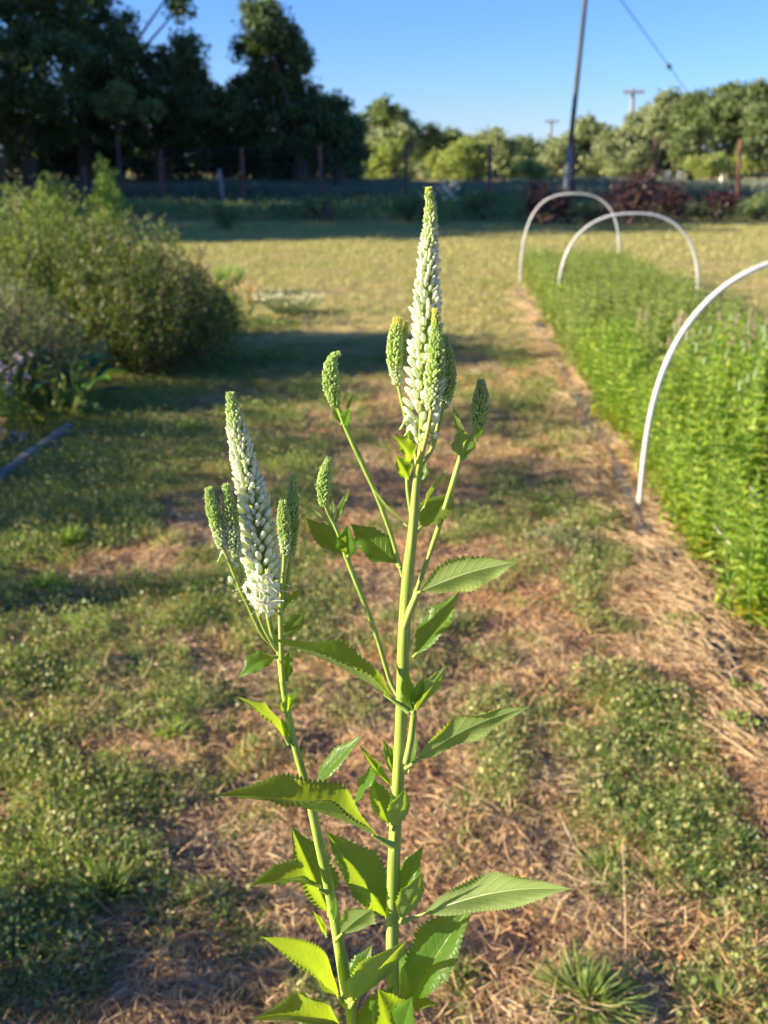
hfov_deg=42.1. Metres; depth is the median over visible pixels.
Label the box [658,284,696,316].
bed plant
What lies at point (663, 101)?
tree
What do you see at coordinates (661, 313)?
bed plant
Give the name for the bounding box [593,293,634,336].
bed plant
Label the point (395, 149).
tree
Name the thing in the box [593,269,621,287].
bed plant
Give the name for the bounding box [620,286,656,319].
bed plant
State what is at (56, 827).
dry stalk
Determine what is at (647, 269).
bed plant
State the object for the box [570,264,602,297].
bed plant
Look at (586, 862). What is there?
grass tuft
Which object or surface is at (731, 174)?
rail fence
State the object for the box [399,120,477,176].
tree
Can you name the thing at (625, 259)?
bed plant
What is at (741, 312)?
bed plant
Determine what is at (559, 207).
garden shrub
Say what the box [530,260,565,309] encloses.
bed plant
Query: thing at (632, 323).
bed plant
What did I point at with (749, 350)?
bed plant
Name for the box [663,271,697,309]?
bed plant
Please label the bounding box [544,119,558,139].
power pole
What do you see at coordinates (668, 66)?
overhead cable
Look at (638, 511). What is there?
weed fabric
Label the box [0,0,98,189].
tree
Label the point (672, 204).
garden shrub
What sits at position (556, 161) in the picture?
tree
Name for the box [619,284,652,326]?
bed plant
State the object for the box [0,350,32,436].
flowering plant
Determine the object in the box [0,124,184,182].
tree
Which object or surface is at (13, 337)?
shrub
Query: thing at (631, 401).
bed plant
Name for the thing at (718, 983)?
grass tuft
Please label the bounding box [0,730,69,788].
weed
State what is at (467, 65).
sky
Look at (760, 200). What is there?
garden shrub
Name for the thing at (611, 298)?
bed plant
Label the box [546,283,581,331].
bed plant
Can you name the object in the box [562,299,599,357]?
bed plant
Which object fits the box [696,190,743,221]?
garden shrub
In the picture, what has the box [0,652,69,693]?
weed
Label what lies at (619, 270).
bed plant
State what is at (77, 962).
dry stalk
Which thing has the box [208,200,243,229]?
garden shrub
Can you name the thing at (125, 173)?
undergrowth bush
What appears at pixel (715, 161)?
bush
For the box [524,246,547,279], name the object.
bed plant
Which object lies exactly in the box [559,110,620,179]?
tree
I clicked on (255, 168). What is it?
bush
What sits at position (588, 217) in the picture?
garden shrub
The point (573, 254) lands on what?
bed plant
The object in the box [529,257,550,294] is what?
bed plant
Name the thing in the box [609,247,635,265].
bed plant
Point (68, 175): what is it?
undergrowth bush
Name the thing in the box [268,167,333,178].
undergrowth bush
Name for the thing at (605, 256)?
bed plant
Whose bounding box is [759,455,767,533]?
bed plant
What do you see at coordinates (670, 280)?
bed plant
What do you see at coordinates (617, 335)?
bed plant
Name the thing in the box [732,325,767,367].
bed plant
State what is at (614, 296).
bed plant
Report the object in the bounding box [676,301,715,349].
bed plant
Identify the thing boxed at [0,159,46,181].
undergrowth bush
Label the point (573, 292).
bed plant
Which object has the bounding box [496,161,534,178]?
bush
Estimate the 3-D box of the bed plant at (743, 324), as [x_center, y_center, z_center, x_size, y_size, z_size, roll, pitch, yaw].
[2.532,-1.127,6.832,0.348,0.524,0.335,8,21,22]
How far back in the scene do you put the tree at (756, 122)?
52.41 m
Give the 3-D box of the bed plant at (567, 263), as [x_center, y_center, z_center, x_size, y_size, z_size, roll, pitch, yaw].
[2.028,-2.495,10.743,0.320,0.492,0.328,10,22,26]
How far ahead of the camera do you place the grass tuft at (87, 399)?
6.17 m
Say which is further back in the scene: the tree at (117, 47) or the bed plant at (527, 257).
the tree at (117, 47)
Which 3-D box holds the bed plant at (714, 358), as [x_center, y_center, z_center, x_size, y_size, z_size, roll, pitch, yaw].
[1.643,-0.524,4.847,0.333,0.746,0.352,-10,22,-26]
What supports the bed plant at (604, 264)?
on the ground at (568, 643)
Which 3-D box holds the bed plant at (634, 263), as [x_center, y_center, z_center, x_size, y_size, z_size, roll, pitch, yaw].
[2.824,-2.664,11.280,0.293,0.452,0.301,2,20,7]
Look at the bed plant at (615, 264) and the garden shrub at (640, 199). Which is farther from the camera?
the garden shrub at (640, 199)
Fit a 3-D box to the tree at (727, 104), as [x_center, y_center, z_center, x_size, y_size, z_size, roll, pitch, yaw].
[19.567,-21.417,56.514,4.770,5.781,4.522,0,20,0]
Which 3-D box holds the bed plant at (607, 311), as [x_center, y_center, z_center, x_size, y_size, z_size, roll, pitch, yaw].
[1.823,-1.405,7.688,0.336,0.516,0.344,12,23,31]
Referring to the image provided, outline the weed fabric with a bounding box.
[515,285,767,751]
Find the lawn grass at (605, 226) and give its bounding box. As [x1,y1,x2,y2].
[0,219,767,461]
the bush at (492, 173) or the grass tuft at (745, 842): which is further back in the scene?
the bush at (492, 173)
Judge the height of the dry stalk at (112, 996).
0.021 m
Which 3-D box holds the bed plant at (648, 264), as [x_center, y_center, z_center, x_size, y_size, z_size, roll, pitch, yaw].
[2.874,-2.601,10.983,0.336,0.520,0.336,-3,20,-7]
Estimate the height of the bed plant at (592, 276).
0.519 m
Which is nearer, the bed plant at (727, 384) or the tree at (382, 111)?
the bed plant at (727, 384)
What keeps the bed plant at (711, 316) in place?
on the ground at (568, 643)
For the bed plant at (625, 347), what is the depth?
6.15 m
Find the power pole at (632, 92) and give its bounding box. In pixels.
[622,88,643,115]
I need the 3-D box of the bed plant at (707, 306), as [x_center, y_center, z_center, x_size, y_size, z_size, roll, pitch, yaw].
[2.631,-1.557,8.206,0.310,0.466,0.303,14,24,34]
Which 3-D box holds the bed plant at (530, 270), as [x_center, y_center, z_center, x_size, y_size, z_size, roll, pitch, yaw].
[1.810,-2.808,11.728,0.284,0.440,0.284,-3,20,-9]
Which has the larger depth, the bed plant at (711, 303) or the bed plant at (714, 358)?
the bed plant at (711, 303)
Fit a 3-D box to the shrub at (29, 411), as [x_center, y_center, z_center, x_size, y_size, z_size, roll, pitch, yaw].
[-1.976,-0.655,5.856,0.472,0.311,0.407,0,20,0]
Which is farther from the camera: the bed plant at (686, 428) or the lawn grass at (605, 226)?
the lawn grass at (605, 226)
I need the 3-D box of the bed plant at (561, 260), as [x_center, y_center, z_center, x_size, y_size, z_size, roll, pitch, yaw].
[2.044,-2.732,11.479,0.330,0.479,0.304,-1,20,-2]
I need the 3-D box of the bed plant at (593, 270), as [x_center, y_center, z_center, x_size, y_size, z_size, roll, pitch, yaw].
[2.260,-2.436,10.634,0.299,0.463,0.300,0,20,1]
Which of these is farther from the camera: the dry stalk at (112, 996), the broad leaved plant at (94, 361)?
the broad leaved plant at (94, 361)
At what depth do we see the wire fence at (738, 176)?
31.21 m
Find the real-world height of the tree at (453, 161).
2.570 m
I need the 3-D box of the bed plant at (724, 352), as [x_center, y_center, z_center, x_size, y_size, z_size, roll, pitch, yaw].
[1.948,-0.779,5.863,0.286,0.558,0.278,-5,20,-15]
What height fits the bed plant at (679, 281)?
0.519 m
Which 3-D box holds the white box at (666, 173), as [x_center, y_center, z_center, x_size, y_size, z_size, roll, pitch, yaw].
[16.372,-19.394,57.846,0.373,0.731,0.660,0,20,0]
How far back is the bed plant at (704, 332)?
6.31 m
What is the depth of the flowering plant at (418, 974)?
0.62 m
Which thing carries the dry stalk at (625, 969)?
on the ground at (568, 643)
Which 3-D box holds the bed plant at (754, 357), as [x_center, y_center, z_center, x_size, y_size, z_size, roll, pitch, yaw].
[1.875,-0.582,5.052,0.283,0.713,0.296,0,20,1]
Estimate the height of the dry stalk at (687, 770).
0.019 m
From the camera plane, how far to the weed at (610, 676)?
2.96 m
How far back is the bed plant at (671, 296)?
7.92 m
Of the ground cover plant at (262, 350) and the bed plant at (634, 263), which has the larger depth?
the bed plant at (634, 263)
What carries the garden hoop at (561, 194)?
on the ground at (568, 643)
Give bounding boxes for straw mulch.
[493,284,767,866]
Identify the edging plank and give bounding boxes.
[0,423,72,482]
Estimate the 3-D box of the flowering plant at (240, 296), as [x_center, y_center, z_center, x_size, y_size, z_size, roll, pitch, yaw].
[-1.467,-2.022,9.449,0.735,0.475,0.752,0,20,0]
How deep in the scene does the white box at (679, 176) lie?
57.57 m
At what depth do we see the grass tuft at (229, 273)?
11.41 m
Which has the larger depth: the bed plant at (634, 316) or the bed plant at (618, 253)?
the bed plant at (618, 253)
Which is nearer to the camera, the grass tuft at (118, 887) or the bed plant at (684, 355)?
the grass tuft at (118, 887)
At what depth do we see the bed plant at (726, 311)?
7.33 m
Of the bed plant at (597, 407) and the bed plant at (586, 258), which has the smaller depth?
the bed plant at (597, 407)
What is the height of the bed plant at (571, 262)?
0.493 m
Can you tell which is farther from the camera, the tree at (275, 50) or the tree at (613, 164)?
the tree at (613, 164)
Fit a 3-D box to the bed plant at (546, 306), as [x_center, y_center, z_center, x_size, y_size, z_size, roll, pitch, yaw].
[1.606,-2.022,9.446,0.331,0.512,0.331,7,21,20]
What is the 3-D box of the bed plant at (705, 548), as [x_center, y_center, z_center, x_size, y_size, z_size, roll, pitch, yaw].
[1.268,-0.014,3.838,0.282,0.478,0.278,-11,23,-29]
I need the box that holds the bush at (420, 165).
[409,162,430,179]
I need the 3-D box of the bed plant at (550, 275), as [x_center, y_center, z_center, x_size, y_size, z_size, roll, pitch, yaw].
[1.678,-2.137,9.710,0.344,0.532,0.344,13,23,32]
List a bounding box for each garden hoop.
[519,193,619,282]
[557,212,698,300]
[637,261,767,505]
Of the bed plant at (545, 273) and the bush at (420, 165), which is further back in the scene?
the bush at (420, 165)
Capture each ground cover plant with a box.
[204,344,304,368]
[209,314,299,335]
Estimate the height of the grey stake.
1.212 m
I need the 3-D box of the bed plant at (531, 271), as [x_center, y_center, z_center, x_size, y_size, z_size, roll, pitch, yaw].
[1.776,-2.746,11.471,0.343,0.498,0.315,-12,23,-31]
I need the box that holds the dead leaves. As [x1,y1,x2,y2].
[0,363,767,1023]
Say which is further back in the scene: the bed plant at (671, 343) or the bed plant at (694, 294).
the bed plant at (694, 294)
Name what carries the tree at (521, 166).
on the ground at (568, 643)
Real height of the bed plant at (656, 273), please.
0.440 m
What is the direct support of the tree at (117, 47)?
on the ground at (568, 643)
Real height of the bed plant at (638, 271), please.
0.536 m
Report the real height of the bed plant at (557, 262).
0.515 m
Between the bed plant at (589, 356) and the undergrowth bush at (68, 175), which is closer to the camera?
the bed plant at (589, 356)
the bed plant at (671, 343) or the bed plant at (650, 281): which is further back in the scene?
the bed plant at (650, 281)
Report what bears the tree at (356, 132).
on the ground at (568, 643)
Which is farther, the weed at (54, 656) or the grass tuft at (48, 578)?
the grass tuft at (48, 578)
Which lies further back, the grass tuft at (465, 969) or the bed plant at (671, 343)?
the bed plant at (671, 343)
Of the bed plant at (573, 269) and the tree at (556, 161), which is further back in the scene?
the tree at (556, 161)
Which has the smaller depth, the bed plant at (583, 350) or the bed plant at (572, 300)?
the bed plant at (583, 350)
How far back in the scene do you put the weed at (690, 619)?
3.37 m
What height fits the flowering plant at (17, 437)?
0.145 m
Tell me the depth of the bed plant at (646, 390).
5.09 m
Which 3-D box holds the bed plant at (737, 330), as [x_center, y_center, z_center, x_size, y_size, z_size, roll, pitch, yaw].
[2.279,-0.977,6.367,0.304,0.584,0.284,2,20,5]
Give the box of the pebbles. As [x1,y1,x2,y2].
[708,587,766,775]
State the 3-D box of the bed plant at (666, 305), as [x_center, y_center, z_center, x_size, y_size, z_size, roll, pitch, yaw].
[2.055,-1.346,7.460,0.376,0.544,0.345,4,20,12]
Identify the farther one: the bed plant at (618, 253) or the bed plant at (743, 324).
the bed plant at (618, 253)
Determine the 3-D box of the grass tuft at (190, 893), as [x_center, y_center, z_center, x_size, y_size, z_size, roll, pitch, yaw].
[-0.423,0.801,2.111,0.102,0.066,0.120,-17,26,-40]
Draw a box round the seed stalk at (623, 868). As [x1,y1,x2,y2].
[620,845,625,956]
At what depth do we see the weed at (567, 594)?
3.55 m
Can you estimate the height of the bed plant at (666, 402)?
0.528 m
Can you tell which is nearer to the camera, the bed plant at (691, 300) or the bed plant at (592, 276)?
the bed plant at (691, 300)
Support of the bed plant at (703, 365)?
on the ground at (568, 643)
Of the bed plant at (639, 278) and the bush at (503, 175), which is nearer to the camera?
the bed plant at (639, 278)
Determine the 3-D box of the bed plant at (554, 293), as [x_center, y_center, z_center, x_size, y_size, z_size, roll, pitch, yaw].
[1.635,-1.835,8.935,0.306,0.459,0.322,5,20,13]
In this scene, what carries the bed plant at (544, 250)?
on the ground at (568, 643)
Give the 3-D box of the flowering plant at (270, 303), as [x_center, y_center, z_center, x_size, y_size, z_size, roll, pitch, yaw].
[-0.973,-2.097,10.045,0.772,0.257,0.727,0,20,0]
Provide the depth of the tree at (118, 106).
32.46 m
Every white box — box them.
[663,171,671,179]
[675,171,683,180]
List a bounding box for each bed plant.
[519,246,533,277]
[520,247,544,286]
[522,246,536,273]
[523,250,551,293]
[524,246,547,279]
[526,254,545,289]
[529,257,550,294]
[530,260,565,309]
[534,259,562,305]
[535,256,564,291]
[536,272,569,324]
[538,268,562,310]
[539,265,572,315]
[543,243,559,267]
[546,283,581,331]
[547,272,585,321]
[548,285,584,348]
[549,281,580,327]
[552,253,574,270]
[554,278,593,335]
[558,257,585,280]
[558,257,589,278]
[558,306,597,367]
[559,256,582,269]
[559,285,603,345]
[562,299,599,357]
[563,263,590,291]
[567,249,590,266]
[569,311,613,372]
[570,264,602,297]
[574,268,607,310]
[574,315,626,381]
[575,249,591,273]
[578,270,614,305]
[581,254,599,268]
[582,244,605,261]
[583,279,618,319]
[583,326,628,389]
[584,246,605,270]
[584,315,639,399]
[585,260,609,280]
[585,339,644,424]
[588,278,615,306]
[589,247,614,268]
[589,286,623,335]
[591,323,651,402]
[593,263,621,291]
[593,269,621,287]
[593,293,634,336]
[594,284,627,315]
[595,262,621,283]
[599,252,621,267]
[599,255,618,268]
[601,295,639,334]
[601,341,667,436]
[603,297,649,337]
[605,257,624,272]
[608,262,630,284]
[608,273,641,302]
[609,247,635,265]
[609,249,629,263]
[609,299,649,344]
[609,309,659,376]
[610,280,648,317]
[612,259,639,284]
[616,363,677,446]
[618,251,633,265]
[619,266,651,296]
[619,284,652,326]
[620,259,650,286]
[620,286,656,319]
[623,309,660,386]
[625,256,643,285]
[628,270,660,304]
[629,250,658,273]
[629,365,691,456]
[631,373,703,478]
[633,313,674,391]
[634,286,673,327]
[635,280,671,309]
[638,260,657,279]
[638,262,663,292]
[638,272,673,302]
[641,294,685,361]
[643,326,693,392]
[643,400,714,494]
[644,267,668,284]
[644,296,694,365]
[648,299,675,349]
[651,289,685,313]
[652,267,679,294]
[654,265,679,294]
[654,398,738,513]
[655,330,705,400]
[657,411,757,537]
[658,272,687,303]
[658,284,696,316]
[658,312,704,367]
[659,321,702,431]
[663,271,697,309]
[663,286,704,321]
[663,310,707,366]
[667,274,700,304]
[667,445,749,564]
[672,276,700,314]
[672,297,704,328]
[672,328,733,437]
[673,312,711,381]
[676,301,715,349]
[683,349,735,437]
[686,306,725,343]
[688,286,719,323]
[689,293,720,315]
[689,322,767,463]
[691,319,737,382]
[692,315,740,360]
[692,332,737,385]
[695,357,767,486]
[698,289,740,320]
[704,310,763,402]
[705,306,751,381]
[706,289,751,338]
[706,466,767,595]
[709,479,767,628]
[712,326,766,429]
[713,303,755,336]
[714,366,767,508]
[720,312,764,374]
[721,300,758,355]
[727,353,767,526]
[729,323,767,451]
[732,309,767,353]
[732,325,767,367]
[738,327,767,422]
[750,316,767,385]
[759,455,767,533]
[760,359,767,425]
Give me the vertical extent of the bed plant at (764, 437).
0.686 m
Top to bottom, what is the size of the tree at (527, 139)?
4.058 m
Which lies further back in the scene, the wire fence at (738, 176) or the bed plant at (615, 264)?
the wire fence at (738, 176)
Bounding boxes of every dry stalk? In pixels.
[29,822,80,842]
[65,940,89,983]
[89,988,132,1016]
[538,722,588,737]
[612,967,638,979]
[661,770,714,778]
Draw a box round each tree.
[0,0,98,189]
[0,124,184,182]
[44,0,198,183]
[88,76,166,189]
[105,26,253,184]
[206,0,347,186]
[267,88,376,188]
[358,91,424,142]
[360,120,421,180]
[363,137,405,180]
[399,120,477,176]
[424,138,473,181]
[450,133,494,181]
[457,125,519,179]
[492,136,535,175]
[505,154,553,180]
[508,131,546,159]
[532,134,584,180]
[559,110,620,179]
[584,124,660,178]
[616,101,670,175]
[640,82,684,170]
[663,85,724,181]
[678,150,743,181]
[695,78,760,178]
[727,154,767,178]
[732,77,767,173]
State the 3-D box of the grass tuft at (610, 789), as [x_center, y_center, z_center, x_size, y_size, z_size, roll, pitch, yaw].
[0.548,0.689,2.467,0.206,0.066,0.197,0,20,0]
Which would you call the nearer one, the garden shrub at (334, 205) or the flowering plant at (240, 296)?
the flowering plant at (240, 296)
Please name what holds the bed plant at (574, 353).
on the ground at (568, 643)
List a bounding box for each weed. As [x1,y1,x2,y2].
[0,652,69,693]
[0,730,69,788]
[114,789,186,835]
[257,772,311,809]
[455,641,517,672]
[525,523,592,553]
[550,590,596,613]
[563,654,668,708]
[643,928,697,969]
[658,610,700,632]
[715,707,767,742]
[721,678,764,702]
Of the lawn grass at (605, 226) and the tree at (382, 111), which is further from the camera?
the tree at (382, 111)
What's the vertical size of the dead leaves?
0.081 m
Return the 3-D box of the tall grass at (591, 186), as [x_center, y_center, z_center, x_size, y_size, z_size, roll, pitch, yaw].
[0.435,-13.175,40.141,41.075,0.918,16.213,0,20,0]
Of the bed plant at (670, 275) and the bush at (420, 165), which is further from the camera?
the bush at (420, 165)
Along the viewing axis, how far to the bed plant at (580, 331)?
7.16 m
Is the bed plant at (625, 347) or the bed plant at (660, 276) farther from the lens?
the bed plant at (660, 276)
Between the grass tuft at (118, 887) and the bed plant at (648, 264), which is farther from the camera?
the bed plant at (648, 264)
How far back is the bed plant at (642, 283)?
9.17 m
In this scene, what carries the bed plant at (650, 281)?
on the ground at (568, 643)
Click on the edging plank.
(9, 467)
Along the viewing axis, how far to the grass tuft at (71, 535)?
4.08 m
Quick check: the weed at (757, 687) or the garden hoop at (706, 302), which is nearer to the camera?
the weed at (757, 687)
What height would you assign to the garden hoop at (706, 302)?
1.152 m
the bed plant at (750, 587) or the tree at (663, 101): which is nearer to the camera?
the bed plant at (750, 587)
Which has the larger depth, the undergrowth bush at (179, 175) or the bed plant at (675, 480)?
the undergrowth bush at (179, 175)
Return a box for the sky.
[0,0,767,156]
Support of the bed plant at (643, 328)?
on the ground at (568, 643)
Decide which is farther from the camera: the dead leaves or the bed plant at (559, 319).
the bed plant at (559, 319)
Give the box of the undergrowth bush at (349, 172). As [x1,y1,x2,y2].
[310,159,373,180]
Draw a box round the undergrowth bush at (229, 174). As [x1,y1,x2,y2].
[210,167,251,180]
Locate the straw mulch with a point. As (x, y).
(753, 708)
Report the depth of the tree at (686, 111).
56.20 m
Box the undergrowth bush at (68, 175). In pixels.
[39,169,94,181]
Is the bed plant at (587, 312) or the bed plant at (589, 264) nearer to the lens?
the bed plant at (587, 312)
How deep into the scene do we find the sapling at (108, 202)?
18.00 m
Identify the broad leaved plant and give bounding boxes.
[0,366,15,411]
[16,347,128,412]
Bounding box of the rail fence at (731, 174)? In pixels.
[727,173,767,181]
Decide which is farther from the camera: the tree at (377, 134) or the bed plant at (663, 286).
the tree at (377, 134)
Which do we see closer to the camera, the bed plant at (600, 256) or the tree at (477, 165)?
the bed plant at (600, 256)
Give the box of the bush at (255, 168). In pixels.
[153,126,317,182]
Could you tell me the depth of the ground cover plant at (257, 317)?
9.27 m
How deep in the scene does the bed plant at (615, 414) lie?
5.62 m
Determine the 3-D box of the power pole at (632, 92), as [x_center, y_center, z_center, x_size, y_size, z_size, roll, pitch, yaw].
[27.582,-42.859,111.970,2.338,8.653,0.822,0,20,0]
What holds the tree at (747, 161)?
on the ground at (568, 643)
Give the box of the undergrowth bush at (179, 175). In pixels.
[151,163,216,182]
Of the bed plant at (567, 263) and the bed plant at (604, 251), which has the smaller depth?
the bed plant at (567, 263)
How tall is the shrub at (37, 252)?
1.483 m
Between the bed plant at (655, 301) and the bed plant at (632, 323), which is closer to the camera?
the bed plant at (632, 323)
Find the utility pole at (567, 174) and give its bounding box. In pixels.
[563,0,587,189]
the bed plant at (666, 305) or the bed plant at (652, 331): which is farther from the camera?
the bed plant at (666, 305)
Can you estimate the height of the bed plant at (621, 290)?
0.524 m
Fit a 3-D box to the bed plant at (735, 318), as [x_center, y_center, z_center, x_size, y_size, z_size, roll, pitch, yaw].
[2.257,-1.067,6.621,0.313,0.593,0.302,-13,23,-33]
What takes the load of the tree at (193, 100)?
on the ground at (568, 643)
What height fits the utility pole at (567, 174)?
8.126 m
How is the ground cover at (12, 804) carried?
on the ground at (568, 643)
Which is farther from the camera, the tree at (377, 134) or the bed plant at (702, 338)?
the tree at (377, 134)
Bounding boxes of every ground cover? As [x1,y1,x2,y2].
[0,192,767,221]
[0,384,767,1023]
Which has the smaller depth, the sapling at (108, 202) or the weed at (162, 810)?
the weed at (162, 810)
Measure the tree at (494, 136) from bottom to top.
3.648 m
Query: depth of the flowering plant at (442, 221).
22.86 m
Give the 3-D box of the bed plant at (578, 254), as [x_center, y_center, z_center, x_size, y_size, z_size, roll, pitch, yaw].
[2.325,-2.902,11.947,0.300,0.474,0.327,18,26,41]
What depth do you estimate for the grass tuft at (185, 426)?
5.73 m
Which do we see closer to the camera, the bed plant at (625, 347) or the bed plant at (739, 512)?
the bed plant at (739, 512)
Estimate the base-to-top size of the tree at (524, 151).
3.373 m
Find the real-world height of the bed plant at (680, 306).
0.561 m
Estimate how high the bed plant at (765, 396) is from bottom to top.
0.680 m
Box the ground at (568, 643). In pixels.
[0,157,767,1023]
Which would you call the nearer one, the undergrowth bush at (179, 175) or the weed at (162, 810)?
the weed at (162, 810)
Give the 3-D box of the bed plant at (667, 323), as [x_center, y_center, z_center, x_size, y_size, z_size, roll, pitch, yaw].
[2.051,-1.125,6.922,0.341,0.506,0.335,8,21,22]
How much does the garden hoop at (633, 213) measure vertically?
1.042 m
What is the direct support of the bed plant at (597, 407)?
on the ground at (568, 643)
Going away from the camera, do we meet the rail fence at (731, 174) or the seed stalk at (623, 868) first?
the seed stalk at (623, 868)
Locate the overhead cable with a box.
[621,0,720,143]
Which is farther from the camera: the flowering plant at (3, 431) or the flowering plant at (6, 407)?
the flowering plant at (6, 407)
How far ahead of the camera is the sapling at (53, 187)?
18.04 m
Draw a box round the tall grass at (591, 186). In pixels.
[0,173,767,204]
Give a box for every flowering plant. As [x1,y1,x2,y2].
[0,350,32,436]
[0,418,9,456]
[0,427,27,450]
[204,186,570,1023]
[204,271,265,323]
[250,289,325,315]
[418,178,459,224]
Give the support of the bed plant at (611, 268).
on the ground at (568, 643)
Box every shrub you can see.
[0,174,170,372]
[0,260,112,408]
[12,372,89,426]
[31,205,249,381]
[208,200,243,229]
[267,197,303,215]
[300,191,345,222]
[386,188,425,221]
[460,188,506,219]
[516,179,579,224]
[568,201,608,222]
[593,165,667,225]
[650,176,701,222]
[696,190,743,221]
[730,191,767,220]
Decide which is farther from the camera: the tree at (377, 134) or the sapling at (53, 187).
the tree at (377, 134)
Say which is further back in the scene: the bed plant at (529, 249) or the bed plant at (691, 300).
the bed plant at (529, 249)
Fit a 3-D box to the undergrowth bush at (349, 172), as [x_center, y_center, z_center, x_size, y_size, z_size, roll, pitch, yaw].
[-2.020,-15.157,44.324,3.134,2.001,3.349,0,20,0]
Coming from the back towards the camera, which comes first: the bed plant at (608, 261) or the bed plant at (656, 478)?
the bed plant at (608, 261)
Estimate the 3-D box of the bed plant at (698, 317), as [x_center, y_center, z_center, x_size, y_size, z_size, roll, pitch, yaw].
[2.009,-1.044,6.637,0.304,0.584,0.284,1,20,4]
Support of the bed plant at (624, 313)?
on the ground at (568, 643)
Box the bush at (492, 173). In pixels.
[452,165,495,177]
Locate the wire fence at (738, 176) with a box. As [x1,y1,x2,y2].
[0,137,767,204]
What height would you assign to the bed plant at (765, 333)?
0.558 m
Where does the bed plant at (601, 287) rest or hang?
on the ground at (568, 643)
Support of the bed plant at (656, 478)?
on the ground at (568, 643)
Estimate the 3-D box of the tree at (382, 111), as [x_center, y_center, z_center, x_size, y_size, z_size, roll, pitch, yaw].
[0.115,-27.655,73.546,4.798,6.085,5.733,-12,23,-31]
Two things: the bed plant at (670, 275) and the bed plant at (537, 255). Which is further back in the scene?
the bed plant at (537, 255)
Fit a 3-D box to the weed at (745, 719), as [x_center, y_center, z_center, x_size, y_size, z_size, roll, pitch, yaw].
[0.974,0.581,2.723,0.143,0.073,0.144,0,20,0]
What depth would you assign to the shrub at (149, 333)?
7.06 m
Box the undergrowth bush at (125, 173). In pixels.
[95,158,167,182]
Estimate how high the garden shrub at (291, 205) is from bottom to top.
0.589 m
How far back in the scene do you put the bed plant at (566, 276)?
9.18 m
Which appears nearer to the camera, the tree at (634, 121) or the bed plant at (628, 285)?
the bed plant at (628, 285)
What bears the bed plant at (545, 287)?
on the ground at (568, 643)
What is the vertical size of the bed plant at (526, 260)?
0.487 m
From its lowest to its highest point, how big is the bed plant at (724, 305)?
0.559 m
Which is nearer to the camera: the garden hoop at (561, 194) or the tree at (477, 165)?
the garden hoop at (561, 194)
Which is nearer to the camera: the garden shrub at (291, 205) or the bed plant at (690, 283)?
the bed plant at (690, 283)
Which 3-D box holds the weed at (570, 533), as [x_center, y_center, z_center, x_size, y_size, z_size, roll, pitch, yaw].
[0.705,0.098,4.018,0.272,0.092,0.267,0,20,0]
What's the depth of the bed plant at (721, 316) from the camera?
7.10 m
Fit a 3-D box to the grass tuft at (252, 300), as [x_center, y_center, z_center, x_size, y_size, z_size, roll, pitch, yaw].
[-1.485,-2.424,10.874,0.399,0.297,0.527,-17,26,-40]
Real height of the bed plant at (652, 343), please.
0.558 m
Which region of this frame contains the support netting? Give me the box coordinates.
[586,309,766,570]
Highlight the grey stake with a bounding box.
[217,169,223,207]
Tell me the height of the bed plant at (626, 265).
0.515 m
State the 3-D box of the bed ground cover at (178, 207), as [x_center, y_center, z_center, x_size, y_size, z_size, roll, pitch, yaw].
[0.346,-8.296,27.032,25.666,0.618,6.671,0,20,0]
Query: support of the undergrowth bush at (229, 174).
on the ground at (568, 643)
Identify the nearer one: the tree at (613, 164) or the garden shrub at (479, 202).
the garden shrub at (479, 202)
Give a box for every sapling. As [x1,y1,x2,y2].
[34,170,79,240]
[86,152,128,240]
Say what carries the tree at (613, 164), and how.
on the ground at (568, 643)
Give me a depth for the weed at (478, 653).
3.15 m
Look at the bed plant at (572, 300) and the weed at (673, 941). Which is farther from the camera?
the bed plant at (572, 300)
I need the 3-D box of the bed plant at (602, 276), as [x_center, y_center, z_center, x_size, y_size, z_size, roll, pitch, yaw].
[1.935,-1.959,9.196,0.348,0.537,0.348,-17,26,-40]
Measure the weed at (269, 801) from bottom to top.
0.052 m
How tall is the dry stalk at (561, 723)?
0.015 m
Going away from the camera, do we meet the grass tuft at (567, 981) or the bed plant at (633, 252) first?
the grass tuft at (567, 981)
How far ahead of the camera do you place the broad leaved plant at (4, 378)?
5.92 m
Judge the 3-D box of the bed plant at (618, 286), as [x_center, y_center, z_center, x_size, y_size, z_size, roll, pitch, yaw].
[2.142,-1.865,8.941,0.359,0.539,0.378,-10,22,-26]
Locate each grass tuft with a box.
[14,563,76,595]
[50,378,100,410]
[50,522,94,543]
[56,838,159,916]
[143,706,203,742]
[168,417,204,431]
[169,873,211,915]
[208,253,253,293]
[233,278,266,302]
[448,947,489,985]
[519,936,660,1023]
[565,838,644,888]
[570,772,643,814]
[676,964,767,1023]
[705,817,767,860]
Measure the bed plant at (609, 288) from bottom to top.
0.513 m
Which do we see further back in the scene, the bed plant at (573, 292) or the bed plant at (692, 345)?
the bed plant at (573, 292)
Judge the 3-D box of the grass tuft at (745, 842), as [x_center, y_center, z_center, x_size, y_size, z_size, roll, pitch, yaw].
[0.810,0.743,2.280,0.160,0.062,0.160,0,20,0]
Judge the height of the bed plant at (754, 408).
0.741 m
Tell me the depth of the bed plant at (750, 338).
5.32 m
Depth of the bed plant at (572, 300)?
7.83 m
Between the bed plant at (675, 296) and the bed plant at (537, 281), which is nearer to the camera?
the bed plant at (675, 296)
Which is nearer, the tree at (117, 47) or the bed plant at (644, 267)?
the bed plant at (644, 267)

